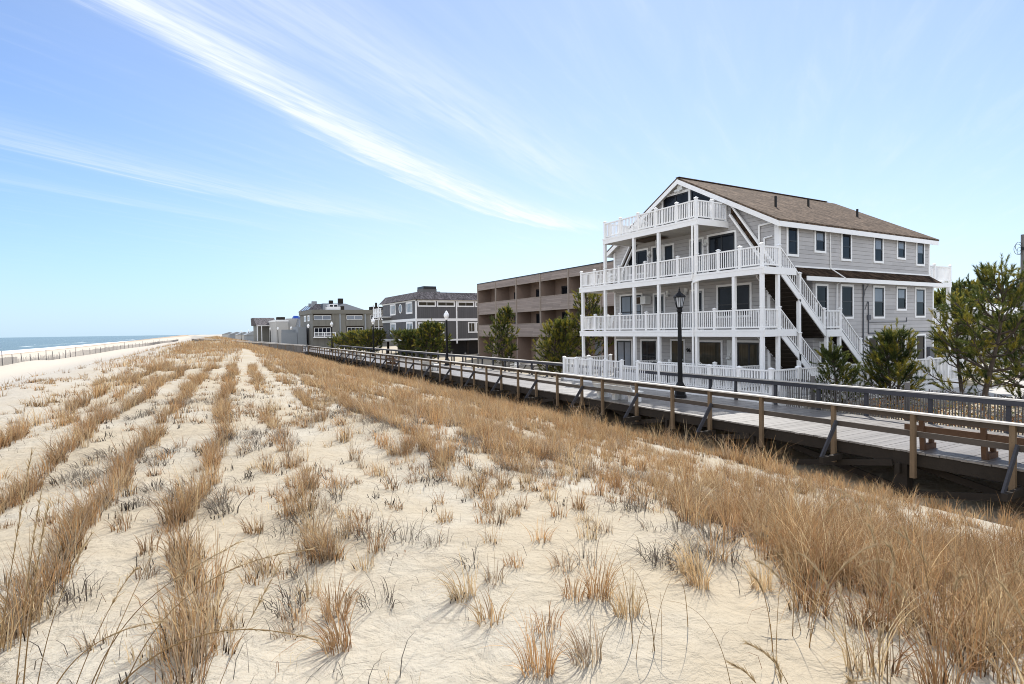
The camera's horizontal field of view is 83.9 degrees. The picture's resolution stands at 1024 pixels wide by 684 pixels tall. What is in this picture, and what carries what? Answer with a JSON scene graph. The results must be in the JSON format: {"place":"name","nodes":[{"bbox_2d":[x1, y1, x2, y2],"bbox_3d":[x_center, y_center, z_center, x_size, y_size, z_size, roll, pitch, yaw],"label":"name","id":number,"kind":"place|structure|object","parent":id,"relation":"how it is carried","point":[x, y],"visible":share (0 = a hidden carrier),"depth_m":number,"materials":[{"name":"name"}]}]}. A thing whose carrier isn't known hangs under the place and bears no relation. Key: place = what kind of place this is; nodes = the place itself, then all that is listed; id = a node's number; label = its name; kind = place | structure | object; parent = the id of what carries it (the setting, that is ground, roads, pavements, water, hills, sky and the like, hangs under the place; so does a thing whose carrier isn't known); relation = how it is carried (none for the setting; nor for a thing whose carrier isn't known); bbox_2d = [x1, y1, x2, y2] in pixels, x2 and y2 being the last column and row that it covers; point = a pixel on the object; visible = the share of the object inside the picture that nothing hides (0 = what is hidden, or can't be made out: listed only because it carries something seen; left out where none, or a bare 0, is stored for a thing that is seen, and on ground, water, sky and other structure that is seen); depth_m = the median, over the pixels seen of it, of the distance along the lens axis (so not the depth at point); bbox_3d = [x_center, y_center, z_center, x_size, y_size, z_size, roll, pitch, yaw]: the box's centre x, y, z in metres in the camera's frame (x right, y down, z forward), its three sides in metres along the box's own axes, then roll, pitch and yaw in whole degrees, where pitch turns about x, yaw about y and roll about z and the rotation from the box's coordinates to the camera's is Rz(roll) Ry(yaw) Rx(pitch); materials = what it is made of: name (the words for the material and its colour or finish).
{"place":"outdoors","nodes":[
{"label":"outdoors","id":0,"kind":"place"},
{"bbox_2d":[0,335,178,354],"bbox_3d":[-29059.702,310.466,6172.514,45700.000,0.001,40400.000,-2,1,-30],"label":"sea","id":1,"kind":"structure","parent":0,"point":[17,345],"depth_m":626.19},
{"bbox_2d":[244,331,253,341],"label":"house","id":2,"kind":"structure","parent":0,"point":[249,335],"depth_m":237.29,"materials":[{"name":"grey"}]},
{"bbox_2d":[0,393,842,682],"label":"matted grass","id":3,"kind":"structure","parent":0,"point":[221,502],"depth_m":4.92,"materials":[{"name":"plant"}]},
{"bbox_2d":[0,334,1023,683],"bbox_3d":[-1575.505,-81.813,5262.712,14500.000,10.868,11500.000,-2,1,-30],"label":"sand","id":4,"kind":"structure","parent":0,"point":[440,646],"depth_m":3.74,"materials":[{"name":"sand"}]},
{"bbox_2d":[0,447,93,683],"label":"tall grass stems","id":5,"kind":"object","parent":4,"relation":"on","point":[43,531],"visible":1,"depth_m":2.19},
{"bbox_2d":[0,339,177,365],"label":"beach fence","id":6,"kind":"object","parent":4,"relation":"on","point":[3,361],"visible":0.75,"depth_m":120.42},
{"bbox_2d":[56,519,333,683],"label":"tall grass stems","id":7,"kind":"object","parent":4,"relation":"on","point":[114,599],"visible":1,"depth_m":2.20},
{"bbox_2d":[204,526,283,683],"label":"tall grass stems","id":8,"kind":"object","parent":4,"relation":"on","point":[265,590],"visible":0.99,"depth_m":2.18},
{"bbox_2d":[192,338,308,354],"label":"boardwalk","id":9,"kind":"structure","parent":4,"relation":"on","point":[292,348],"depth_m":95.27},
{"bbox_2d":[251,318,274,341],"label":"porch house","id":10,"kind":"structure","parent":4,"relation":"on","point":[260,329],"depth_m":172.13,"materials":[{"name":"grey"}]},
{"bbox_2d":[269,316,299,343],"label":"cream building","id":11,"kind":"structure","parent":4,"relation":"on","point":[281,323],"depth_m":160.89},
{"bbox_2d":[281,327,306,346],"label":"building","id":12,"kind":"structure","parent":4,"relation":"on","point":[296,335],"depth_m":131.62,"materials":[{"name":"grey"}]},
{"bbox_2d":[261,578,359,661],"bbox_3d":[-0.978,1.382,2.826,0.450,0.347,0.459,0,1,20],"label":"grass clump","id":13,"kind":"object","parent":4,"relation":"on","point":[334,641],"visible":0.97,"depth_m":2.85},
{"bbox_2d":[289,566,369,622],"bbox_3d":[-1.010,1.416,3.217,0.447,0.260,0.401,-1,1,-4],"label":"grass clump","id":14,"kind":"object","parent":4,"relation":"on","point":[338,605],"visible":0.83,"depth_m":3.18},
{"bbox_2d":[326,336,349,350],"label":"spreading shrub","id":15,"kind":"object","parent":4,"relation":"on","point":[336,347],"visible":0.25,"depth_m":99.29,"materials":[{"name":"green plant"}]},
{"bbox_2d":[332,332,358,350],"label":"spreading shrub","id":16,"kind":"object","parent":4,"relation":"on","point":[344,342],"visible":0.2,"depth_m":94.52,"materials":[{"name":"green plant"}]},
{"bbox_2d":[299,298,396,347],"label":"condominium","id":17,"kind":"structure","parent":4,"relation":"on","point":[319,318],"depth_m":132.05,"materials":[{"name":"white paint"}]},
{"bbox_2d":[313,315,331,319],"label":"window","id":18,"kind":"structure","parent":17,"relation":"in","point":[316,317],"depth_m":129.65,"materials":[{"name":"glass"}]},
{"bbox_2d":[314,327,330,335],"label":"window","id":19,"kind":"structure","parent":17,"relation":"in","point":[320,329],"depth_m":129.70,"materials":[{"name":"glass"}]},
{"bbox_2d":[346,315,362,319],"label":"window","id":20,"kind":"structure","parent":17,"relation":"in","point":[348,317],"depth_m":133.26,"materials":[{"name":"glass"}]},
{"bbox_2d":[339,328,372,353],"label":"spreading shrub","id":21,"kind":"object","parent":4,"relation":"on","point":[351,337],"visible":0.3,"depth_m":88.99,"materials":[{"name":"green plant"}]},
{"bbox_2d":[352,327,387,351],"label":"spreading shrub","id":22,"kind":"object","parent":4,"relation":"on","point":[367,334],"visible":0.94,"depth_m":84.70,"materials":[{"name":"green plant"}]},
{"bbox_2d":[388,326,430,358],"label":"pine tree","id":23,"kind":"object","parent":4,"relation":"on","point":[407,341],"visible":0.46,"depth_m":69.54,"materials":[{"name":"green plant"}]},
{"bbox_2d":[372,286,477,353],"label":"charcoal house","id":24,"kind":"structure","parent":4,"relation":"on","point":[413,310],"depth_m":81.19,"materials":[{"name":"grey"}]},
{"bbox_2d":[390,304,395,315],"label":"window","id":25,"kind":"structure","parent":24,"relation":"in","point":[392,307],"depth_m":86.10,"materials":[{"name":"glass"}]},
{"bbox_2d":[406,302,411,313],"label":"window","id":26,"kind":"structure","parent":24,"relation":"in","point":[408,304],"depth_m":79.84,"materials":[{"name":"glass"}]},
{"bbox_2d":[418,301,435,306],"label":"window","id":27,"kind":"structure","parent":24,"relation":"in","point":[420,303],"depth_m":78.38,"materials":[{"name":"white paint"}]},
{"bbox_2d":[437,301,454,306],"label":"window","id":28,"kind":"structure","parent":24,"relation":"in","point":[439,303],"depth_m":79.79,"materials":[{"name":"white paint"}]},
{"bbox_2d":[457,301,473,306],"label":"window","id":29,"kind":"structure","parent":24,"relation":"in","point":[459,303],"depth_m":81.29,"materials":[{"name":"white paint"}]},
{"bbox_2d":[468,322,475,332],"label":"window","id":30,"kind":"structure","parent":24,"relation":"in","point":[471,325],"depth_m":81.83,"materials":[{"name":"white paint"}]},
{"bbox_2d":[411,318,452,358],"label":"pine tree","id":31,"kind":"object","parent":4,"relation":"on","point":[434,330],"visible":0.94,"depth_m":65.70,"materials":[{"name":"green plant"}]},
{"bbox_2d":[95,382,788,683],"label":"cut stubble","id":32,"kind":"object","parent":4,"relation":"on","point":[271,444],"visible":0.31,"depth_m":6.45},
{"bbox_2d":[417,549,479,607],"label":"grass clump","id":33,"kind":"object","parent":4,"relation":"on","point":[470,589],"visible":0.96,"depth_m":3.33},
{"bbox_2d":[447,582,515,627],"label":"grass clump","id":34,"kind":"object","parent":4,"relation":"on","point":[491,612],"visible":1,"depth_m":3.07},
{"bbox_2d":[477,553,508,587],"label":"grass clump","id":35,"kind":"object","parent":4,"relation":"on","point":[490,577],"visible":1,"depth_m":3.53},
{"bbox_2d":[482,303,520,366],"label":"pine tree","id":36,"kind":"object","parent":4,"relation":"on","point":[504,320],"visible":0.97,"depth_m":52.42,"materials":[{"name":"green plant"}]},
{"bbox_2d":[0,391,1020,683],"bbox_3d":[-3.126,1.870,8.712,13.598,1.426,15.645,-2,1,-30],"label":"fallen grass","id":37,"kind":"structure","parent":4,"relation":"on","point":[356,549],"depth_m":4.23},
{"bbox_2d":[0,336,1023,683],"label":"dune grass","id":38,"kind":"structure","parent":4,"relation":"on","point":[948,556],"depth_m":5.51,"materials":[{"name":"plant"}]},
{"bbox_2d":[502,551,523,567],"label":"grass clump","id":39,"kind":"object","parent":4,"relation":"on","point":[511,561],"visible":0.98,"depth_m":3.76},
{"bbox_2d":[485,606,580,680],"bbox_3d":[0.085,1.380,2.674,0.448,0.308,0.484,-2,1,-30],"label":"grass clump","id":40,"kind":"object","parent":4,"relation":"on","point":[548,658],"visible":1,"depth_m":2.64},
{"bbox_2d":[477,260,614,366],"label":"apartment block","id":41,"kind":"structure","parent":4,"relation":"on","point":[535,301],"depth_m":59.41,"materials":[{"name":"brown paint"}]},
{"bbox_2d":[528,598,569,633],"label":"grass clump","id":42,"kind":"object","parent":4,"relation":"on","point":[550,622],"visible":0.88,"depth_m":2.97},
{"bbox_2d":[530,314,581,376],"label":"pine tree","id":43,"kind":"object","parent":4,"relation":"on","point":[561,346],"visible":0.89,"depth_m":40.50,"materials":[{"name":"green plant"}]},
{"bbox_2d":[541,547,576,576],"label":"grass clump","id":44,"kind":"object","parent":4,"relation":"on","point":[557,562],"visible":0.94,"depth_m":3.71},
{"bbox_2d":[553,563,598,602],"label":"grass clump","id":45,"kind":"object","parent":4,"relation":"on","point":[575,591],"visible":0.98,"depth_m":3.27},
{"bbox_2d":[541,612,612,668],"bbox_3d":[0.297,1.382,2.725,0.369,0.255,0.415,-1,1,6],"label":"grass clump","id":46,"kind":"object","parent":4,"relation":"on","point":[581,650],"visible":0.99,"depth_m":2.68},
{"bbox_2d":[565,288,613,373],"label":"pine tree","id":47,"kind":"object","parent":4,"relation":"on","point":[592,304],"visible":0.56,"depth_m":41.76,"materials":[{"name":"green plant"}]},
{"bbox_2d":[568,541,663,603],"bbox_3d":[0.519,1.306,3.269,0.524,0.333,0.444,-1,1,-21],"label":"grass clump","id":48,"kind":"object","parent":4,"relation":"on","point":[602,593],"visible":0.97,"depth_m":3.26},
{"bbox_2d":[594,568,669,620],"bbox_3d":[0.629,1.346,3.063,0.456,0.246,0.471,-2,1,-30],"label":"grass clump","id":49,"kind":"object","parent":4,"relation":"on","point":[623,611],"visible":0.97,"depth_m":3.05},
{"bbox_2d":[303,347,1023,506],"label":"boardwalk","id":50,"kind":"structure","parent":4,"relation":"on","point":[942,459],"depth_m":17.82,"materials":[{"name":"wood"}]},
{"bbox_2d":[420,360,438,370],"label":"park bench","id":51,"kind":"object","parent":50,"relation":"on","point":[427,362],"visible":0.45,"depth_m":45.35,"materials":[{"name":"white plastic"}]},
{"bbox_2d":[444,311,449,365],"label":"globe lamp","id":52,"kind":"object","parent":50,"relation":"on","point":[446,315],"visible":0.96,"depth_m":51.07,"materials":[{"name":"black metal"}]},
{"bbox_2d":[340,345,602,376],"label":"boardwalk railing","id":53,"kind":"object","parent":50,"relation":"on","point":[532,362],"visible":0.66,"depth_m":47.64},
{"bbox_2d":[592,381,643,401],"bbox_3d":[4.529,2.079,24.781,0.805,0.855,2.550,-2,1,-30],"label":"park bench","id":54,"kind":"object","parent":50,"relation":"on","point":[620,387],"visible":0.59,"depth_m":24.64,"materials":[{"name":"grey wood"}]},
{"bbox_2d":[309,346,1023,501],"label":"boardwalk railing","id":55,"kind":"object","parent":50,"relation":"attached to","point":[1014,449],"visible":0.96,"depth_m":17.49,"materials":[{"name":"wood"}]},
{"bbox_2d":[673,287,686,397],"bbox_3d":[7.408,0.004,25.166,0.550,4.900,0.540,-2,1,-30],"label":"lantern post","id":56,"kind":"object","parent":50,"relation":"on","point":[679,297],"visible":0.94,"depth_m":25.08,"materials":[{"name":"black metal"}]},
{"bbox_2d":[610,367,1023,433],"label":"boardwalk railing","id":57,"kind":"object","parent":50,"relation":"attached to","point":[1008,403],"visible":0.65,"depth_m":19.34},
{"bbox_2d":[903,418,1023,459],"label":"brown bench","id":58,"kind":"object","parent":50,"relation":"on","point":[992,453],"visible":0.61,"depth_m":13.15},
{"bbox_2d":[651,529,712,578],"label":"grass clump","id":59,"kind":"object","parent":4,"relation":"on","point":[682,565],"visible":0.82,"depth_m":3.68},
{"bbox_2d":[662,536,726,596],"bbox_3d":[1.041,1.361,3.400,0.389,0.292,0.490,0,2,37],"label":"grass clump","id":60,"kind":"object","parent":4,"relation":"on","point":[695,581],"visible":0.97,"depth_m":3.45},
{"bbox_2d":[723,544,781,592],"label":"grass clump","id":61,"kind":"object","parent":4,"relation":"on","point":[769,579],"visible":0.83,"depth_m":3.51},
{"bbox_2d":[579,177,951,391],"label":"beach house","id":62,"kind":"structure","parent":4,"relation":"on","point":[765,280],"depth_m":29.80,"materials":[{"name":"grey"}]},
{"bbox_2d":[594,340,601,365],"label":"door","id":63,"kind":"structure","parent":62,"relation":"in","point":[600,348],"depth_m":52.12,"materials":[{"name":"grey"}]},
{"bbox_2d":[615,339,632,371],"bbox_3d":[7.130,0.878,36.251,0.043,2.150,1.610,-2,1,-30],"label":"sliding door","id":64,"kind":"structure","parent":62,"relation":"in","point":[624,347],"depth_m":36.17,"materials":[{"name":"white paint"}]},
{"bbox_2d":[620,293,642,320],"bbox_3d":[7.425,-2.163,35.591,0.043,1.690,2.080,-2,1,-30],"label":"window","id":65,"kind":"structure","parent":62,"relation":"in","point":[626,302],"depth_m":35.79,"materials":[{"name":"white paint"}]},
{"bbox_2d":[627,248,648,275],"bbox_3d":[7.715,-4.885,34.957,0.043,1.550,1.850,-2,1,-30],"label":"sliding window","id":66,"kind":"structure","parent":62,"relation":"in","point":[641,254],"depth_m":34.75,"materials":[{"name":"glass"}]},
{"bbox_2d":[640,339,657,362],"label":"window","id":67,"kind":"structure","parent":62,"relation":"in","point":[648,347],"depth_m":34.34,"materials":[{"name":"glass"}]},
{"bbox_2d":[651,245,662,278],"bbox_3d":[8.536,-4.542,33.524,0.058,2.240,0.940,-2,1,-30],"label":"door","id":68,"kind":"structure","parent":62,"relation":"in","point":[653,249],"depth_m":33.73,"materials":[{"name":"white paint"}]},
{"bbox_2d":[653,292,665,329],"bbox_3d":[8.635,-1.771,33.483,0.058,2.220,0.990,-2,1,-30],"label":"door","id":69,"kind":"structure","parent":62,"relation":"in","point":[663,309],"depth_m":33.28,"materials":[{"name":"white paint"}]},
{"bbox_2d":[663,243,674,276],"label":"door","id":70,"kind":"structure","parent":62,"relation":"in","point":[668,249],"depth_m":32.69,"materials":[{"name":"white paint"}]},
{"bbox_2d":[662,189,690,224],"bbox_3d":[9.244,-7.374,32.153,0.057,2.100,2.160,-2,1,-30],"label":"gable door","id":71,"kind":"structure","parent":62,"relation":"in","point":[684,195],"depth_m":32.01,"materials":[{"name":"white paint"}]},
{"bbox_2d":[670,339,685,377],"bbox_3d":[9.387,0.964,32.300,0.058,2.260,1.110,-2,1,-30],"label":"door","id":72,"kind":"structure","parent":62,"relation":"in","point":[673,342],"depth_m":32.43,"materials":[{"name":"white paint"}]},
{"bbox_2d":[689,237,703,274],"bbox_3d":[10.008,-4.509,30.956,0.058,2.240,1.000,-2,1,-30],"label":"door","id":73,"kind":"structure","parent":62,"relation":"in","point":[700,240],"depth_m":30.73,"materials":[{"name":"white paint"}]},
{"bbox_2d":[689,289,704,329],"bbox_3d":[10.052,-1.750,31.010,0.058,2.240,0.990,-2,1,-30],"label":"door","id":74,"kind":"structure","parent":62,"relation":"in","point":[701,291],"depth_m":30.81,"materials":[{"name":"white paint"}]},
{"bbox_2d":[691,190,711,218],"bbox_3d":[10.147,-7.291,30.542,0.100,1.976,1.435,-2,1,-30],"label":"gable window","id":75,"kind":"structure","parent":62,"relation":"in","point":[693,194],"depth_m":30.67,"materials":[{"name":"black glass"}]},
{"bbox_2d":[699,340,722,375],"bbox_3d":[10.512,0.848,30.344,0.043,1.900,1.720,-2,1,-30],"label":"window","id":76,"kind":"structure","parent":62,"relation":"in","point":[710,351],"depth_m":30.25,"materials":[{"name":"white paint"}]},
{"bbox_2d":[707,229,736,271],"bbox_3d":[10.844,-4.556,29.509,0.043,2.230,1.880,-2,1,-30],"label":"sliding door","id":77,"kind":"structure","parent":62,"relation":"in","point":[727,240],"depth_m":29.45,"materials":[{"name":"white paint"}]},
{"bbox_2d":[716,282,751,317],"bbox_3d":[11.244,-2.094,28.928,0.043,1.720,2.140,-2,1,-30],"label":"window","id":78,"kind":"structure","parent":62,"relation":"in","point":[744,290],"depth_m":29.03,"materials":[{"name":"glass"}]},
{"bbox_2d":[737,340,759,383],"bbox_3d":[11.702,0.984,28.273,0.043,2.140,1.500,-2,1,-30],"label":"sliding window","id":79,"kind":"structure","parent":62,"relation":"in","point":[748,351],"depth_m":28.23,"materials":[{"name":"white paint"}]},
{"bbox_2d":[786,227,798,256],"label":"window","id":80,"kind":"structure","parent":62,"relation":"in","point":[792,234],"depth_m":27.18,"materials":[{"name":"glass"}]},
{"bbox_2d":[814,230,825,253],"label":"window","id":81,"kind":"structure","parent":62,"relation":"in","point":[819,236],"depth_m":28.25,"materials":[{"name":"white paint"}]},
{"bbox_2d":[815,283,828,318],"bbox_3d":[15.242,-2.005,28.047,1.050,1.720,0.043,-2,1,-30],"label":"window","id":82,"kind":"structure","parent":62,"relation":"in","point":[821,290],"depth_m":28.07,"materials":[{"name":"glass"}]},
{"bbox_2d":[841,234,851,261],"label":"window","id":83,"kind":"structure","parent":62,"relation":"in","point":[846,239],"depth_m":29.40,"materials":[{"name":"glass"}]},
{"bbox_2d":[840,284,853,318],"bbox_3d":[17.111,-2.066,29.117,1.160,1.760,0.043,-2,1,-30],"label":"window","id":84,"kind":"structure","parent":62,"relation":"in","point":[846,290],"depth_m":29.15,"materials":[{"name":"glass"}]},
{"bbox_2d":[867,336,878,359],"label":"window","id":85,"kind":"structure","parent":62,"relation":"in","point":[870,338],"depth_m":30.30,"materials":[{"name":"white paint"}]},
{"bbox_2d":[873,238,883,263],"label":"window","id":86,"kind":"structure","parent":62,"relation":"in","point":[878,243],"depth_m":30.90,"materials":[{"name":"glass"}]},
{"bbox_2d":[873,285,884,318],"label":"window","id":87,"kind":"structure","parent":62,"relation":"in","point":[878,291],"depth_m":30.60,"materials":[{"name":"glass"}]},
{"bbox_2d":[896,240,905,259],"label":"window","id":88,"kind":"structure","parent":62,"relation":"in","point":[900,245],"depth_m":32.02,"materials":[{"name":"white paint"}]},
{"bbox_2d":[896,286,906,310],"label":"window","id":89,"kind":"structure","parent":62,"relation":"in","point":[901,292],"depth_m":31.74,"materials":[{"name":"glass"}]},
{"bbox_2d":[916,243,924,265],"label":"window","id":90,"kind":"structure","parent":62,"relation":"in","point":[920,248],"depth_m":33.11,"materials":[{"name":"white paint"}]},
{"bbox_2d":[915,287,925,317],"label":"window","id":91,"kind":"structure","parent":62,"relation":"in","point":[920,293],"depth_m":32.78,"materials":[{"name":"glass"}]},
{"bbox_2d":[915,334,925,362],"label":"window","id":92,"kind":"structure","parent":62,"relation":"in","point":[921,337],"depth_m":32.90,"materials":[{"name":"white paint"}]},
{"bbox_2d":[614,476,1023,683],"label":"tall grass stems","id":93,"kind":"object","parent":4,"relation":"on","point":[850,679],"visible":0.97,"depth_m":2.74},
{"bbox_2d":[808,336,869,403],"bbox_3d":[12.441,1.341,21.843,2.312,3.230,2.277,-2,1,-30],"label":"pine tree","id":94,"kind":"object","parent":4,"relation":"on","point":[833,359],"visible":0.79,"depth_m":21.87,"materials":[{"name":"green plant"}]},
{"bbox_2d":[849,317,927,407],"bbox_3d":[15.251,0.806,23.275,2.806,3.763,3.130,-2,1,-30],"label":"pine tree","id":95,"kind":"object","parent":4,"relation":"on","point":[879,363],"visible":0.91,"depth_m":22.95,"materials":[{"name":"green plant"}]},
{"bbox_2d":[786,376,1023,434],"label":"slat fence","id":96,"kind":"object","parent":4,"relation":"on","point":[906,403],"visible":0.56,"depth_m":18.88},
{"bbox_2d":[916,290,1005,406],"bbox_3d":[18.431,0.179,23.477,2.846,4.926,2.891,0,1,26],"label":"pine tree","id":97,"kind":"object","parent":4,"relation":"on","point":[960,382],"visible":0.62,"depth_m":23.34,"materials":[{"name":"green plant"}]},
{"bbox_2d":[937,273,1007,304],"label":"background tree","id":98,"kind":"object","parent":4,"relation":"on","point":[957,286],"visible":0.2,"depth_m":64.31,"materials":[{"name":"green plant"}]},
{"bbox_2d":[926,252,1023,410],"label":"pine tree","id":99,"kind":"object","parent":4,"relation":"on","point":[988,271],"visible":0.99,"depth_m":21.86,"materials":[{"name":"green plant"}]},
{"bbox_2d":[969,311,1023,398],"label":"pine tree","id":100,"kind":"object","parent":4,"relation":"on","point":[1010,386],"visible":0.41,"depth_m":24.04,"materials":[{"name":"green plant"}]},
{"bbox_2d":[0,0,1023,337],"label":"sky","id":101,"kind":"structure","parent":0,"point":[168,167],"materials":[{"name":"blue"}]},
{"bbox_2d":[561,373,925,397],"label":"patio","id":102,"kind":"structure","parent":0,"point":[722,385],"depth_m":28.61,"materials":[{"name":"concrete"}]},
{"bbox_2d":[641,359,759,387],"bbox_3d":[9.493,1.524,29.763,2.225,1.265,6.755,-2,1,-30],"label":"porch fence","id":103,"kind":"object","parent":102,"relation":"on","point":[714,364],"visible":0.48,"depth_m":27.29,"materials":[{"name":"white paint"}]},
{"bbox_2d":[563,354,963,407],"bbox_3d":[13.685,2.122,33.013,16.140,2.745,14.657,-2,1,-30],"label":"yard fence","id":104,"kind":"object","parent":102,"relation":"on","point":[795,372],"visible":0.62,"depth_m":28.08,"materials":[{"name":"white paint"}]},
{"bbox_2d":[837,396,1021,433],"bbox_3d":[17.594,2.400,16.174,4.602,0.900,14.602,-2,1,-30],"label":"ground cover","id":105,"kind":"object","parent":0,"point":[966,410],"visible":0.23,"depth_m":19.89,"materials":[{"name":"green plant"}]},
{"bbox_2d":[930,360,1023,398],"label":"pavement","id":106,"kind":"structure","parent":0,"point":[996,391],"depth_m":28.49,"materials":[{"name":"concrete"}]},
{"bbox_2d":[934,288,981,357],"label":"background tree","id":107,"kind":"object","parent":106,"relation":"on","point":[938,301],"visible":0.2,"depth_m":40.48,"materials":[{"name":"green plant"}]},
{"bbox_2d":[936,304,1019,359],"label":"house","id":108,"kind":"structure","parent":106,"relation":"on","point":[990,312],"depth_m":51.48,"materials":[{"name":"beige"}]},
{"bbox_2d":[1014,234,1023,379],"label":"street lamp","id":109,"kind":"object","parent":106,"relation":"on","point":[1022,251],"visible":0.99,"depth_m":32.82,"materials":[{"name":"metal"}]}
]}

